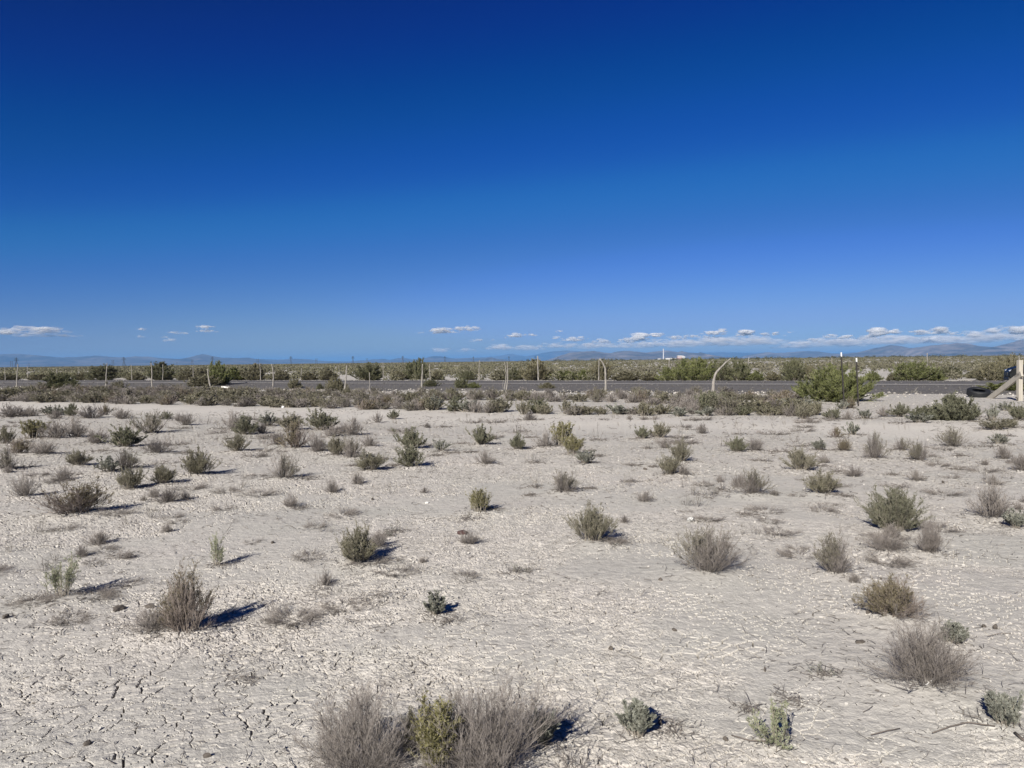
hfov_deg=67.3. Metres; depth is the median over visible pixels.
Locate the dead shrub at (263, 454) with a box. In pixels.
[238,451,268,457]
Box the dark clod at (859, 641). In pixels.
[855,640,865,643]
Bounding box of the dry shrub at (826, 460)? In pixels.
[814,454,830,462]
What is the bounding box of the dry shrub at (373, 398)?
[365,393,383,402]
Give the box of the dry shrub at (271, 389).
[262,386,277,392]
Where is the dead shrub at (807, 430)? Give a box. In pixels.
[783,425,818,432]
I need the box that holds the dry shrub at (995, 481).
[981,474,1007,485]
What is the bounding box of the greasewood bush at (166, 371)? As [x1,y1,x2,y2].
[144,361,179,379]
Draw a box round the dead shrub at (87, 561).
[80,558,105,564]
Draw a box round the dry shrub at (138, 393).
[124,389,149,398]
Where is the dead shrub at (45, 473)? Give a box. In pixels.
[23,471,49,476]
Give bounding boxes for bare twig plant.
[304,561,332,590]
[369,577,393,598]
[551,740,586,767]
[666,719,681,734]
[716,471,724,489]
[782,695,799,706]
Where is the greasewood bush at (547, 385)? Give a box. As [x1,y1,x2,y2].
[537,382,555,388]
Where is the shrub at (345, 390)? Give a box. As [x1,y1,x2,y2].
[339,387,353,394]
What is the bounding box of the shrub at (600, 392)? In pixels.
[588,388,608,399]
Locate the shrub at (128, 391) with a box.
[108,386,150,398]
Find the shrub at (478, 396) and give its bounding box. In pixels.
[465,390,485,399]
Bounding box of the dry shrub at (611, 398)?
[601,392,618,401]
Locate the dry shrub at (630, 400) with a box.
[623,392,641,402]
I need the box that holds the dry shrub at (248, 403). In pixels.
[232,396,257,406]
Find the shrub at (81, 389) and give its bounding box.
[70,383,97,393]
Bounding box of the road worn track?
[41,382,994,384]
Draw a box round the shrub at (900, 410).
[886,402,917,416]
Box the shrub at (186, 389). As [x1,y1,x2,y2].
[173,386,193,393]
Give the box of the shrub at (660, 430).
[650,420,670,437]
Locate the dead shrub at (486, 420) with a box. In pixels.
[483,416,509,422]
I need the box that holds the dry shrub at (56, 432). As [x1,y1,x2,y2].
[33,418,72,438]
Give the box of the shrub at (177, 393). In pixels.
[160,392,188,400]
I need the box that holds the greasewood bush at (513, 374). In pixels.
[502,367,522,379]
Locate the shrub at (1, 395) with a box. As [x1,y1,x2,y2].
[0,392,16,400]
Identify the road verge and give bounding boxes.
[0,383,1023,394]
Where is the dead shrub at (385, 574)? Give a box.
[367,563,420,576]
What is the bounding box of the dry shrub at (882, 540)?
[855,527,910,552]
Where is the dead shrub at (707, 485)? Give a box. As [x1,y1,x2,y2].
[692,477,719,486]
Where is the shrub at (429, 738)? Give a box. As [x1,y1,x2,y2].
[407,687,463,767]
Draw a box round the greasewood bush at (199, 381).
[182,375,222,386]
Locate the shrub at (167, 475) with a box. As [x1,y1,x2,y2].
[143,465,178,483]
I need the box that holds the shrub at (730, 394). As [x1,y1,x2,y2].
[716,391,739,398]
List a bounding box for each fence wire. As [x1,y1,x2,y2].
[5,360,1012,376]
[17,367,840,389]
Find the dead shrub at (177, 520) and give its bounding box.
[163,518,189,524]
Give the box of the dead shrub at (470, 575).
[448,568,486,582]
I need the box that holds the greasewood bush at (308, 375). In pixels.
[299,370,318,379]
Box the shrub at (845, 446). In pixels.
[831,438,854,450]
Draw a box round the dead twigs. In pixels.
[0,401,1023,767]
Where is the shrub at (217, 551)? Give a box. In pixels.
[208,530,224,564]
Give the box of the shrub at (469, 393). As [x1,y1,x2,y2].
[463,387,477,399]
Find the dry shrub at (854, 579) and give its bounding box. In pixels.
[848,573,860,582]
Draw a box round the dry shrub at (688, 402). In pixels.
[676,393,700,411]
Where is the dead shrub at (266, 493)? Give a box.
[235,486,282,497]
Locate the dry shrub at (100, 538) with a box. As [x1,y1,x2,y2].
[79,526,117,545]
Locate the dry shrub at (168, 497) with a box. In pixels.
[151,484,185,503]
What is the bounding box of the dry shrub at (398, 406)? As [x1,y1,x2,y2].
[392,401,406,408]
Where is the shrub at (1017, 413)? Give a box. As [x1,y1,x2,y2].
[1003,401,1023,419]
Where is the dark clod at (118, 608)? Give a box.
[112,605,125,611]
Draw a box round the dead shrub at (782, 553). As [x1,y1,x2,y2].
[773,546,820,558]
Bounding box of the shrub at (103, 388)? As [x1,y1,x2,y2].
[83,385,107,392]
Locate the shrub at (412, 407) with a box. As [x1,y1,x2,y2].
[400,399,425,410]
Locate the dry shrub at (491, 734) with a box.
[400,649,582,767]
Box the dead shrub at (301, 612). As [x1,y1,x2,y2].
[257,597,325,629]
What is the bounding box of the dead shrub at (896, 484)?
[871,482,912,487]
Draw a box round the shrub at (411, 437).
[391,426,427,447]
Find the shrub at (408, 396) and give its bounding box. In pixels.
[397,391,419,401]
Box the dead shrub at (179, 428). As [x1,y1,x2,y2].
[166,425,188,429]
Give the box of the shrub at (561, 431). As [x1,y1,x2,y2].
[549,421,574,445]
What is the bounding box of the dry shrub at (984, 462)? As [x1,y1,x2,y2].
[979,458,988,464]
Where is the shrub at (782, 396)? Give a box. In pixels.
[770,392,794,400]
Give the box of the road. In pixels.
[0,380,1015,385]
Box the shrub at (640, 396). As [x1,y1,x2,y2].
[627,390,647,401]
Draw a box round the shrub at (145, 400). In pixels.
[138,395,155,403]
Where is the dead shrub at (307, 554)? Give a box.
[283,548,328,561]
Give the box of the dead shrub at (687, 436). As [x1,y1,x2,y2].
[667,434,697,438]
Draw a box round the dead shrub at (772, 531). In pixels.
[753,521,801,537]
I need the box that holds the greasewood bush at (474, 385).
[466,382,481,387]
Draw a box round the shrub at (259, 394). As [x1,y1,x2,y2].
[252,390,275,399]
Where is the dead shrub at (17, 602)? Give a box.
[0,591,62,608]
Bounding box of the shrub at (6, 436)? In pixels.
[0,425,18,443]
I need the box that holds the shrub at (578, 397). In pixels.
[568,392,588,401]
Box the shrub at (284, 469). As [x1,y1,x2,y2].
[266,449,300,478]
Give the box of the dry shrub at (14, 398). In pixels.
[7,393,24,401]
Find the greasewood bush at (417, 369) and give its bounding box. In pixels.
[413,356,429,379]
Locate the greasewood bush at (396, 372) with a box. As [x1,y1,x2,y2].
[388,370,406,379]
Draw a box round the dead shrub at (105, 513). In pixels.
[96,506,138,516]
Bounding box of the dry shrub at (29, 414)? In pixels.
[15,403,41,416]
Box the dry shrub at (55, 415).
[46,408,65,418]
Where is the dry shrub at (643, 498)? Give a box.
[633,488,654,501]
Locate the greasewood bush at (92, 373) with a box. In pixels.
[84,363,128,379]
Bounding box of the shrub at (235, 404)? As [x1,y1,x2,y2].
[232,399,249,406]
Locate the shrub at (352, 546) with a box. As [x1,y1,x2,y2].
[333,519,379,562]
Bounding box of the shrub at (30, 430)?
[18,419,50,438]
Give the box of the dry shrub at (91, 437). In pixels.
[83,427,111,443]
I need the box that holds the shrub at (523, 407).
[515,400,530,414]
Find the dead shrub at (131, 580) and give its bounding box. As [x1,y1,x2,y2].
[110,574,152,587]
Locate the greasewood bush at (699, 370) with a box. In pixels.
[686,357,716,380]
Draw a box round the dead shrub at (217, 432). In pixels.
[205,428,229,433]
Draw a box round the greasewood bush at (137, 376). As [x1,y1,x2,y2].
[122,372,147,379]
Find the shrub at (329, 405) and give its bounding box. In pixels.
[317,399,342,408]
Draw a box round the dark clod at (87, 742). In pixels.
[83,739,91,746]
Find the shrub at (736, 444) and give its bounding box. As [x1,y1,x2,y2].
[723,436,750,450]
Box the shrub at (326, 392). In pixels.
[321,388,339,395]
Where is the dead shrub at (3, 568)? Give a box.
[0,561,17,575]
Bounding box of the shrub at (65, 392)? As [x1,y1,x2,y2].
[54,389,71,398]
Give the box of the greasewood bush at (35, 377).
[23,373,54,379]
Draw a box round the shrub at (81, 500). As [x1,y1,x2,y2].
[20,476,114,515]
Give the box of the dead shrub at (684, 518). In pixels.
[679,515,718,521]
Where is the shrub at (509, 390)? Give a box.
[499,389,519,394]
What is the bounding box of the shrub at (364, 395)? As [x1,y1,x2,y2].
[351,391,374,400]
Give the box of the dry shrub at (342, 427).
[334,422,347,432]
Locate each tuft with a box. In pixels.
[1,541,20,552]
[37,554,57,571]
[40,544,67,562]
[144,504,161,517]
[314,512,334,532]
[397,555,414,573]
[510,561,531,572]
[621,473,634,484]
[687,479,700,495]
[688,485,708,506]
[699,485,716,495]
[807,662,836,676]
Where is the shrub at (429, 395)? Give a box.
[421,390,443,398]
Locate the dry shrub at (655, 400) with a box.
[644,397,666,404]
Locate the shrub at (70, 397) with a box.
[61,391,81,401]
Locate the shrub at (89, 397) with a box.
[72,390,116,402]
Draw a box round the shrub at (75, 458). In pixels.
[64,448,93,465]
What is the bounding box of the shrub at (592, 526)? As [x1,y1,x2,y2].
[561,500,618,541]
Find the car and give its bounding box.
[1003,365,1023,384]
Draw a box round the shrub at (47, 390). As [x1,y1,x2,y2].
[26,388,59,395]
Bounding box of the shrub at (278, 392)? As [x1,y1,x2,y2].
[272,389,284,395]
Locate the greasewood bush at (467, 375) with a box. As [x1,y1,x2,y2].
[455,370,476,379]
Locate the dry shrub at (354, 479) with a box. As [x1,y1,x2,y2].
[350,470,363,484]
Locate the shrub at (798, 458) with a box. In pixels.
[779,444,824,469]
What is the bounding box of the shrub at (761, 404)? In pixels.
[752,398,779,410]
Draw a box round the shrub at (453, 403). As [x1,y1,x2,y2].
[445,394,466,411]
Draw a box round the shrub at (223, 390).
[212,386,230,395]
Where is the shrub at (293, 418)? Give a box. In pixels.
[275,409,303,429]
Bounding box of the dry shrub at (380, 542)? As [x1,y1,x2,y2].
[368,528,388,546]
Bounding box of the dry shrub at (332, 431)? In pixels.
[321,422,343,436]
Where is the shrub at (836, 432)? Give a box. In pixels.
[827,427,845,436]
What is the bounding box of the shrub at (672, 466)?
[656,453,681,474]
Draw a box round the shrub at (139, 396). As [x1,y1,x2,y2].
[131,393,156,401]
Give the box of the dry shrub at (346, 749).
[290,673,420,767]
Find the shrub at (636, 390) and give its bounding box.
[628,387,644,396]
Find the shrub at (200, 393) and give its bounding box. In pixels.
[192,391,208,397]
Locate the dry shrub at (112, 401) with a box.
[107,395,131,403]
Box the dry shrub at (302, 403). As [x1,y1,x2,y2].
[289,397,314,407]
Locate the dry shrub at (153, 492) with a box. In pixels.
[144,484,162,497]
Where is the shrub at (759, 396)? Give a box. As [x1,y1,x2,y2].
[751,395,771,400]
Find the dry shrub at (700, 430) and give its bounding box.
[696,422,707,433]
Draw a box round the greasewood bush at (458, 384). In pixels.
[454,376,467,387]
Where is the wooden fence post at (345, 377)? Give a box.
[344,365,346,388]
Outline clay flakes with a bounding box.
[0,401,1023,767]
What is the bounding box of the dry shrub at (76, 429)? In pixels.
[61,416,92,436]
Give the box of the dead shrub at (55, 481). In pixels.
[42,478,70,483]
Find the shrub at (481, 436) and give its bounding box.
[465,423,495,444]
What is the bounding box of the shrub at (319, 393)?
[303,390,329,397]
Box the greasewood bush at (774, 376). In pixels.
[764,372,782,380]
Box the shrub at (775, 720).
[746,698,792,750]
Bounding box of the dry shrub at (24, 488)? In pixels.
[5,470,44,496]
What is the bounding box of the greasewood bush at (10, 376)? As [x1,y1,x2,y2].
[0,373,20,379]
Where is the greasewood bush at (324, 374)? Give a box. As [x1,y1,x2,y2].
[318,366,339,379]
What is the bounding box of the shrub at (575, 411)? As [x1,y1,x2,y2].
[560,403,593,415]
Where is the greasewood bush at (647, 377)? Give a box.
[638,373,658,380]
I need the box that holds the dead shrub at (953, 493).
[917,486,974,496]
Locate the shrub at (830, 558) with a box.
[812,524,866,573]
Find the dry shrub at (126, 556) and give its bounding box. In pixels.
[117,550,135,558]
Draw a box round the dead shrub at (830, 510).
[806,499,839,512]
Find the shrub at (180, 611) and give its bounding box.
[150,558,218,634]
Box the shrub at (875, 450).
[859,431,888,458]
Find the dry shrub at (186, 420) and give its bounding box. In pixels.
[175,412,197,424]
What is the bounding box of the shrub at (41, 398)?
[27,392,60,402]
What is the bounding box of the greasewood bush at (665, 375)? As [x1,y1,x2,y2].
[654,366,675,380]
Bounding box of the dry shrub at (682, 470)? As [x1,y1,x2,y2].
[677,465,689,474]
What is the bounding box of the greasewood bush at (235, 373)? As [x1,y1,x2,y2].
[225,367,245,379]
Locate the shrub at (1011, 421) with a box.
[999,419,1018,427]
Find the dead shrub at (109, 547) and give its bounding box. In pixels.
[88,543,122,554]
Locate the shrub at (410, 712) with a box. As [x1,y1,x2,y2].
[398,706,421,752]
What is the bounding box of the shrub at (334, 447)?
[326,435,346,454]
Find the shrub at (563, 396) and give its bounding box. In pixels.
[554,391,572,399]
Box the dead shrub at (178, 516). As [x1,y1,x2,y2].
[157,512,184,518]
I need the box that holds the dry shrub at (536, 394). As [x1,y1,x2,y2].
[521,390,545,399]
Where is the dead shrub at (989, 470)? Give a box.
[957,465,1005,472]
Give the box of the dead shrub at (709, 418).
[689,416,714,420]
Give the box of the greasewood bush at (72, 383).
[59,380,81,388]
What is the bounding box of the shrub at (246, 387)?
[237,386,258,390]
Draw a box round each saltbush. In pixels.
[39,404,56,414]
[45,404,65,414]
[91,455,119,471]
[256,411,279,425]
[422,589,446,614]
[430,394,443,409]
[432,439,451,450]
[449,399,478,411]
[524,708,560,746]
[571,449,594,463]
[605,403,634,413]
[613,697,657,738]
[668,406,691,416]
[694,406,715,415]
[790,395,825,404]
[810,437,825,450]
[835,399,850,408]
[841,422,859,434]
[856,407,871,418]
[903,412,933,422]
[936,619,970,643]
[981,689,1023,727]
[984,403,1000,419]
[987,433,1010,443]
[994,401,1013,410]
[1002,507,1023,527]
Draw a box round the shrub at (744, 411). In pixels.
[734,404,753,415]
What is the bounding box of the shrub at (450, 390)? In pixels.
[443,387,460,393]
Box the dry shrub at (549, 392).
[544,388,557,395]
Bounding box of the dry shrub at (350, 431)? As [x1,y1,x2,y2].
[343,418,363,434]
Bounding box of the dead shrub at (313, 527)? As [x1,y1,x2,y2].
[304,521,327,529]
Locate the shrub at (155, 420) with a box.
[126,408,168,432]
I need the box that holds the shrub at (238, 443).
[222,431,251,450]
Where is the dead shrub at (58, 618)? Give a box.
[46,608,97,627]
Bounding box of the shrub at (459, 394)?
[445,390,466,399]
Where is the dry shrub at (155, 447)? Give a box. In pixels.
[136,437,181,452]
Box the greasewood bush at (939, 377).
[927,370,947,380]
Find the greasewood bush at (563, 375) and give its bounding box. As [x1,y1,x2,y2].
[545,369,579,379]
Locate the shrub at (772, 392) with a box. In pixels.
[761,389,779,399]
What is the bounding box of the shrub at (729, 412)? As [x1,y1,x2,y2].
[712,407,740,415]
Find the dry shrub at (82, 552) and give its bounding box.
[74,544,87,557]
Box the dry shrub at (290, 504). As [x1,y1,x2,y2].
[281,492,302,506]
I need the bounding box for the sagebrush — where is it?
[0,355,1023,380]
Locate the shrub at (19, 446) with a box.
[0,436,33,452]
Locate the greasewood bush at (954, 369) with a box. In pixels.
[935,366,968,377]
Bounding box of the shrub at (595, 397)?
[589,392,605,401]
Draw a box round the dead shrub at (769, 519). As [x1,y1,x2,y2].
[755,513,786,524]
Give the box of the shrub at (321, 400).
[312,396,329,406]
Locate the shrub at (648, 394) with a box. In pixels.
[635,389,655,398]
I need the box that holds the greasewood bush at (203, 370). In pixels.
[190,365,209,377]
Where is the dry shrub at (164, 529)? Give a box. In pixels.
[160,522,173,532]
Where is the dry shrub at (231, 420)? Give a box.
[221,409,245,430]
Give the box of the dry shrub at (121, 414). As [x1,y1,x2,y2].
[111,405,136,418]
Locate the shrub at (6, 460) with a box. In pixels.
[0,446,19,468]
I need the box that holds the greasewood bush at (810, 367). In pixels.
[802,363,814,380]
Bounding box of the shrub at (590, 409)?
[578,405,599,414]
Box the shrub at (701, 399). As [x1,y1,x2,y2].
[690,389,712,410]
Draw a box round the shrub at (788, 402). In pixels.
[775,397,804,408]
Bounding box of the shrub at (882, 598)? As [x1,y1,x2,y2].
[852,568,936,621]
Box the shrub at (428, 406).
[418,396,449,409]
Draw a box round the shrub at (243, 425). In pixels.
[231,412,258,434]
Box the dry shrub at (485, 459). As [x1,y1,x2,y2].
[476,447,497,463]
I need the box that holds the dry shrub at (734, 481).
[727,472,745,486]
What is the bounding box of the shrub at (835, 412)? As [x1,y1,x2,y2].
[821,408,841,418]
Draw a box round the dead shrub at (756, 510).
[738,504,790,514]
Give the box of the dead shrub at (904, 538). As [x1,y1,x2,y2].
[856,528,917,541]
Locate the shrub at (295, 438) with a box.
[275,419,313,447]
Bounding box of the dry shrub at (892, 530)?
[879,522,900,537]
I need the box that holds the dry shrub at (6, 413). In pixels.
[0,402,41,416]
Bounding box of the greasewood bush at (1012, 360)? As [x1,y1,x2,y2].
[995,352,1023,367]
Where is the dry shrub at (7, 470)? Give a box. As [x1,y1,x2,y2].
[2,466,12,472]
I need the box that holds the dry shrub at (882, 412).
[876,406,891,415]
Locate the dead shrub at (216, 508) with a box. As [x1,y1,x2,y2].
[208,505,233,510]
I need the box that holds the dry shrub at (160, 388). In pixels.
[151,384,170,392]
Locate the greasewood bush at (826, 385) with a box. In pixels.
[791,363,891,402]
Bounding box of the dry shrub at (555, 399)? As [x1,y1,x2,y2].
[544,394,567,401]
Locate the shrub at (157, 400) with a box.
[153,395,164,403]
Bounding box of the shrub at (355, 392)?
[346,386,372,398]
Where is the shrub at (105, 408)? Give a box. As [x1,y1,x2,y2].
[95,402,116,414]
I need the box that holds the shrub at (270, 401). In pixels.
[265,396,285,406]
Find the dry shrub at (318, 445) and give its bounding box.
[307,432,326,451]
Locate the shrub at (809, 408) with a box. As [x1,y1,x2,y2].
[789,401,817,414]
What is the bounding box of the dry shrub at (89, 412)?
[72,402,111,418]
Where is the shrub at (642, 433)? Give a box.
[634,425,650,437]
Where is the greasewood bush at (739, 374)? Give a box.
[724,357,751,380]
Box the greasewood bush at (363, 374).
[350,362,385,379]
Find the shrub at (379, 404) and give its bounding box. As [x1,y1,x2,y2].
[368,399,396,408]
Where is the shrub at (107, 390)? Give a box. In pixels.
[89,389,117,395]
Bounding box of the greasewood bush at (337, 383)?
[324,376,348,390]
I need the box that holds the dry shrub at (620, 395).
[616,390,626,398]
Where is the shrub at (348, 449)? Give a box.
[339,434,366,457]
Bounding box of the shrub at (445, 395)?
[434,391,456,400]
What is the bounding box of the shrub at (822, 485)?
[801,467,841,493]
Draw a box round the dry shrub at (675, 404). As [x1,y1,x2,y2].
[662,393,687,410]
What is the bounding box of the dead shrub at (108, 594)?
[72,582,126,603]
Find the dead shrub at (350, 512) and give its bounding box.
[321,506,366,518]
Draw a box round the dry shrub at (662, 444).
[655,438,671,447]
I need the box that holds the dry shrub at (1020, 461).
[1010,453,1023,470]
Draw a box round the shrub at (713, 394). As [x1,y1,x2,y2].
[697,390,732,411]
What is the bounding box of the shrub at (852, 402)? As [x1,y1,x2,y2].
[843,396,858,407]
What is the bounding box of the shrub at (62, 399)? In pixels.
[49,396,69,401]
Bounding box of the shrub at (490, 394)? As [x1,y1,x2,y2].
[483,387,501,399]
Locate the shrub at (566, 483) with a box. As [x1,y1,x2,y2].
[549,466,583,491]
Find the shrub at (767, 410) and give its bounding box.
[752,406,780,415]
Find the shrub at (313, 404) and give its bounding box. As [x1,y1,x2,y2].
[306,397,320,406]
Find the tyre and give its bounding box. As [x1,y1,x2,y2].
[966,387,990,397]
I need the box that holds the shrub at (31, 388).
[20,386,42,395]
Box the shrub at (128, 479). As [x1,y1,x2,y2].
[113,466,149,488]
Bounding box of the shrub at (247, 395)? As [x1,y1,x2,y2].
[238,392,252,401]
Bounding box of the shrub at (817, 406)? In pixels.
[804,400,822,414]
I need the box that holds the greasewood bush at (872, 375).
[863,370,884,380]
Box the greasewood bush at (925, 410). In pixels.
[904,405,939,419]
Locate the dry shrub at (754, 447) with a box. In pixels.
[744,436,763,450]
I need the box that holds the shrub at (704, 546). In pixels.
[661,512,758,572]
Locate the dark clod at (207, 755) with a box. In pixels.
[203,752,211,757]
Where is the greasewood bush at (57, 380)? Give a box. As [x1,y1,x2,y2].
[36,370,79,388]
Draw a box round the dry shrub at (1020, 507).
[1011,501,1023,509]
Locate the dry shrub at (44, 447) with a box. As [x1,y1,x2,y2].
[27,436,58,454]
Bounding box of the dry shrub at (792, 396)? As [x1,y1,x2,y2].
[788,389,802,398]
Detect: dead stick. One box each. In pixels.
[731,735,774,741]
[871,728,899,734]
[932,722,994,733]
[1014,732,1023,740]
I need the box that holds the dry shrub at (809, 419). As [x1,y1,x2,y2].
[803,416,815,422]
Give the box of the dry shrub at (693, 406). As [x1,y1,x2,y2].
[683,399,701,413]
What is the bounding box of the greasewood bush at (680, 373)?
[668,358,691,380]
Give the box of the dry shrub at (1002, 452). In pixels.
[993,441,1012,458]
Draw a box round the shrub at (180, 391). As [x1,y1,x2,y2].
[174,388,190,395]
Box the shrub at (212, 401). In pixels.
[193,395,223,405]
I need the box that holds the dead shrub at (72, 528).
[42,521,83,532]
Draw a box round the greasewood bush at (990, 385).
[975,382,1023,390]
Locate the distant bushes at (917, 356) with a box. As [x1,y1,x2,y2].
[55,353,1020,366]
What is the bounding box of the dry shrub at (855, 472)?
[842,463,863,476]
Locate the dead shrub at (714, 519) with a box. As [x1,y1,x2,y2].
[695,514,725,521]
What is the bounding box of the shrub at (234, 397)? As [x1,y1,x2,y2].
[220,394,248,402]
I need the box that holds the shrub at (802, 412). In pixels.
[794,404,817,418]
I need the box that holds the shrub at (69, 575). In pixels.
[40,551,80,597]
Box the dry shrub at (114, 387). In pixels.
[102,384,124,389]
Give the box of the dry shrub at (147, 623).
[121,603,168,635]
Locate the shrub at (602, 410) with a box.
[593,406,609,413]
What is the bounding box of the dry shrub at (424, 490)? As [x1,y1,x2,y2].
[419,486,429,492]
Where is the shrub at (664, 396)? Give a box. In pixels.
[654,390,676,403]
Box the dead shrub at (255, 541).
[243,537,264,544]
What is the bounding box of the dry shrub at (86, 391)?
[66,388,89,396]
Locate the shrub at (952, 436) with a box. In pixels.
[932,425,980,446]
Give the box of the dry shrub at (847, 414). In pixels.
[842,409,853,419]
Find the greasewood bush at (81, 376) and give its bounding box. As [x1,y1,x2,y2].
[72,372,86,379]
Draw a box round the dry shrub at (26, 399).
[16,394,36,401]
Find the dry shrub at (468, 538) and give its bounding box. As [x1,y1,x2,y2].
[456,528,484,544]
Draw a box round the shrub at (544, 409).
[534,402,552,413]
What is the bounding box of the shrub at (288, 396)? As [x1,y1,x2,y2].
[282,390,302,399]
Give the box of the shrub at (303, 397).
[289,392,318,400]
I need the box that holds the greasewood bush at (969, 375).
[965,369,979,378]
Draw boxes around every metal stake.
[840,352,844,401]
[855,358,858,405]
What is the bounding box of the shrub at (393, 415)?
[386,409,399,418]
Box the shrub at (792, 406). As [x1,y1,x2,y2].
[781,400,799,415]
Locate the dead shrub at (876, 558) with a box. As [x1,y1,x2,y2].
[862,547,921,566]
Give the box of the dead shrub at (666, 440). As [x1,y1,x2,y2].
[650,438,687,443]
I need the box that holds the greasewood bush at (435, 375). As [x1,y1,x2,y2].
[429,370,444,379]
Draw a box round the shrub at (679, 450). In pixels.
[666,436,693,461]
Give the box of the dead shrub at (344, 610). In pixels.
[314,598,368,615]
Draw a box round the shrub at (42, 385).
[36,380,46,387]
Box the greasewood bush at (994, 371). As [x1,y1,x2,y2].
[973,359,1010,380]
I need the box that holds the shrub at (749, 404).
[731,397,760,410]
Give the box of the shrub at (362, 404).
[354,400,371,409]
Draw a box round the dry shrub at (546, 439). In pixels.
[528,427,557,446]
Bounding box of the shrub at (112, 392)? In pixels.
[102,390,121,397]
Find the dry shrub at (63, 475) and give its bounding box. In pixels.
[49,466,73,481]
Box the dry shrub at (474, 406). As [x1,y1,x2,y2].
[464,399,483,412]
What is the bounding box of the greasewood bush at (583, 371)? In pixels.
[575,368,590,379]
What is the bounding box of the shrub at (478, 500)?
[465,487,493,512]
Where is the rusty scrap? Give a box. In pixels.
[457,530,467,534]
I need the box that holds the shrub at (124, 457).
[109,448,141,467]
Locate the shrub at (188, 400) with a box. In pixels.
[178,394,202,404]
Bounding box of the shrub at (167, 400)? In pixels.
[159,394,177,404]
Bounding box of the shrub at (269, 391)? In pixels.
[263,388,274,394]
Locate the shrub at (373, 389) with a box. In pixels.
[365,386,381,392]
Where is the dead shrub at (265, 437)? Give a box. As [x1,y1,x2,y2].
[251,433,286,438]
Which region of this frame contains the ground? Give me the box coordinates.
[0,355,1023,767]
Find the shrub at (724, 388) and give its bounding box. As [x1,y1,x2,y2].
[715,385,735,391]
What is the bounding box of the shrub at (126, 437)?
[94,421,148,446]
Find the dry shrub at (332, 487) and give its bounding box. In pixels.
[321,478,340,492]
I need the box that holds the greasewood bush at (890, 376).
[886,373,903,380]
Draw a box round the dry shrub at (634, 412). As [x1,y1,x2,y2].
[621,405,639,414]
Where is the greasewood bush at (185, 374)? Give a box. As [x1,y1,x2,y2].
[171,366,195,379]
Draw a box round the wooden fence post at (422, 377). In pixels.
[421,364,422,386]
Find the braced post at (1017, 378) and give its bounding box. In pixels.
[986,360,1023,400]
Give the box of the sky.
[0,0,1023,361]
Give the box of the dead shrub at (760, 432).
[754,429,793,434]
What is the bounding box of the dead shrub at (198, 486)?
[168,481,208,490]
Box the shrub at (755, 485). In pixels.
[722,467,777,493]
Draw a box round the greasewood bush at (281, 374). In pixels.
[266,368,290,379]
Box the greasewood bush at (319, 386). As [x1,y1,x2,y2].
[316,383,323,388]
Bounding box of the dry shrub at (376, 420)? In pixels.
[369,411,382,422]
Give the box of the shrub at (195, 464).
[180,443,222,474]
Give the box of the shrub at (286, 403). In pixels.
[269,398,306,407]
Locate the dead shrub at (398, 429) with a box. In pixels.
[383,426,418,431]
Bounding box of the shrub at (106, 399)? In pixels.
[98,396,112,401]
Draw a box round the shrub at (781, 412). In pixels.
[778,406,789,415]
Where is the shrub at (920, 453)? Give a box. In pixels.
[901,439,935,459]
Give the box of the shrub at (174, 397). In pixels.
[155,391,186,401]
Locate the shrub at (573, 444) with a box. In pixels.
[558,429,584,453]
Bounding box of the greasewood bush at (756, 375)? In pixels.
[745,370,764,380]
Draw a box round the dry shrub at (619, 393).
[610,389,631,397]
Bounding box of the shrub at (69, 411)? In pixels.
[63,399,78,415]
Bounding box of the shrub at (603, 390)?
[584,386,606,393]
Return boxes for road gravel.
[0,380,1023,393]
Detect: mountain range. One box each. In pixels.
[0,354,285,366]
[259,356,512,363]
[474,358,505,361]
[487,350,855,360]
[545,350,731,360]
[736,351,839,357]
[806,345,910,357]
[885,340,1023,355]
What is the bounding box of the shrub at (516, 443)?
[509,431,526,449]
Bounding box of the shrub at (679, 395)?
[672,390,685,402]
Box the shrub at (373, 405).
[355,400,375,409]
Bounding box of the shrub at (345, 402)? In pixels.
[337,396,353,406]
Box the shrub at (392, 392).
[384,390,406,396]
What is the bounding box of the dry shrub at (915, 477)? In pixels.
[904,466,929,480]
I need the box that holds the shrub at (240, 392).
[217,389,249,396]
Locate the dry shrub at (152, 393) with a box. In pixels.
[141,387,157,395]
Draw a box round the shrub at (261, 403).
[257,400,267,405]
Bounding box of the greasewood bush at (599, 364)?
[586,358,613,379]
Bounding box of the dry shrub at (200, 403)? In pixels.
[191,397,210,405]
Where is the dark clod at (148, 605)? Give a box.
[145,603,154,608]
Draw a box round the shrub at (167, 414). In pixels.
[159,411,174,418]
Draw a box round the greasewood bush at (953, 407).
[924,390,982,420]
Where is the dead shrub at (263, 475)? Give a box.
[240,473,271,478]
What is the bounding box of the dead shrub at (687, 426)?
[667,423,691,427]
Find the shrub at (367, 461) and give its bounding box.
[351,447,387,470]
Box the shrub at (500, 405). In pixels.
[485,396,513,412]
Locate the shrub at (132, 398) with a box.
[116,395,137,403]
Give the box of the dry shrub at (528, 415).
[521,409,536,419]
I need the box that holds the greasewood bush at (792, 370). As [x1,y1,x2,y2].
[779,356,807,380]
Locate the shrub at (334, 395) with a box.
[329,390,344,399]
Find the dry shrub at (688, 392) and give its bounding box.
[684,390,695,398]
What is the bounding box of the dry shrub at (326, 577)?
[319,571,336,585]
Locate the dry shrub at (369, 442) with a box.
[360,434,379,445]
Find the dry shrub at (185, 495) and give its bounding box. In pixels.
[178,491,194,499]
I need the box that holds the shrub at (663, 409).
[648,404,673,413]
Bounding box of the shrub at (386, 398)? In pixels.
[376,395,393,405]
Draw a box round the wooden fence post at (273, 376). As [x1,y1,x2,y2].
[271,364,273,385]
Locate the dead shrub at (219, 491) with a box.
[212,486,245,493]
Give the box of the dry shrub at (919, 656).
[853,603,987,695]
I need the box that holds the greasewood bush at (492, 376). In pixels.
[487,369,508,379]
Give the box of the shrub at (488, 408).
[477,398,494,412]

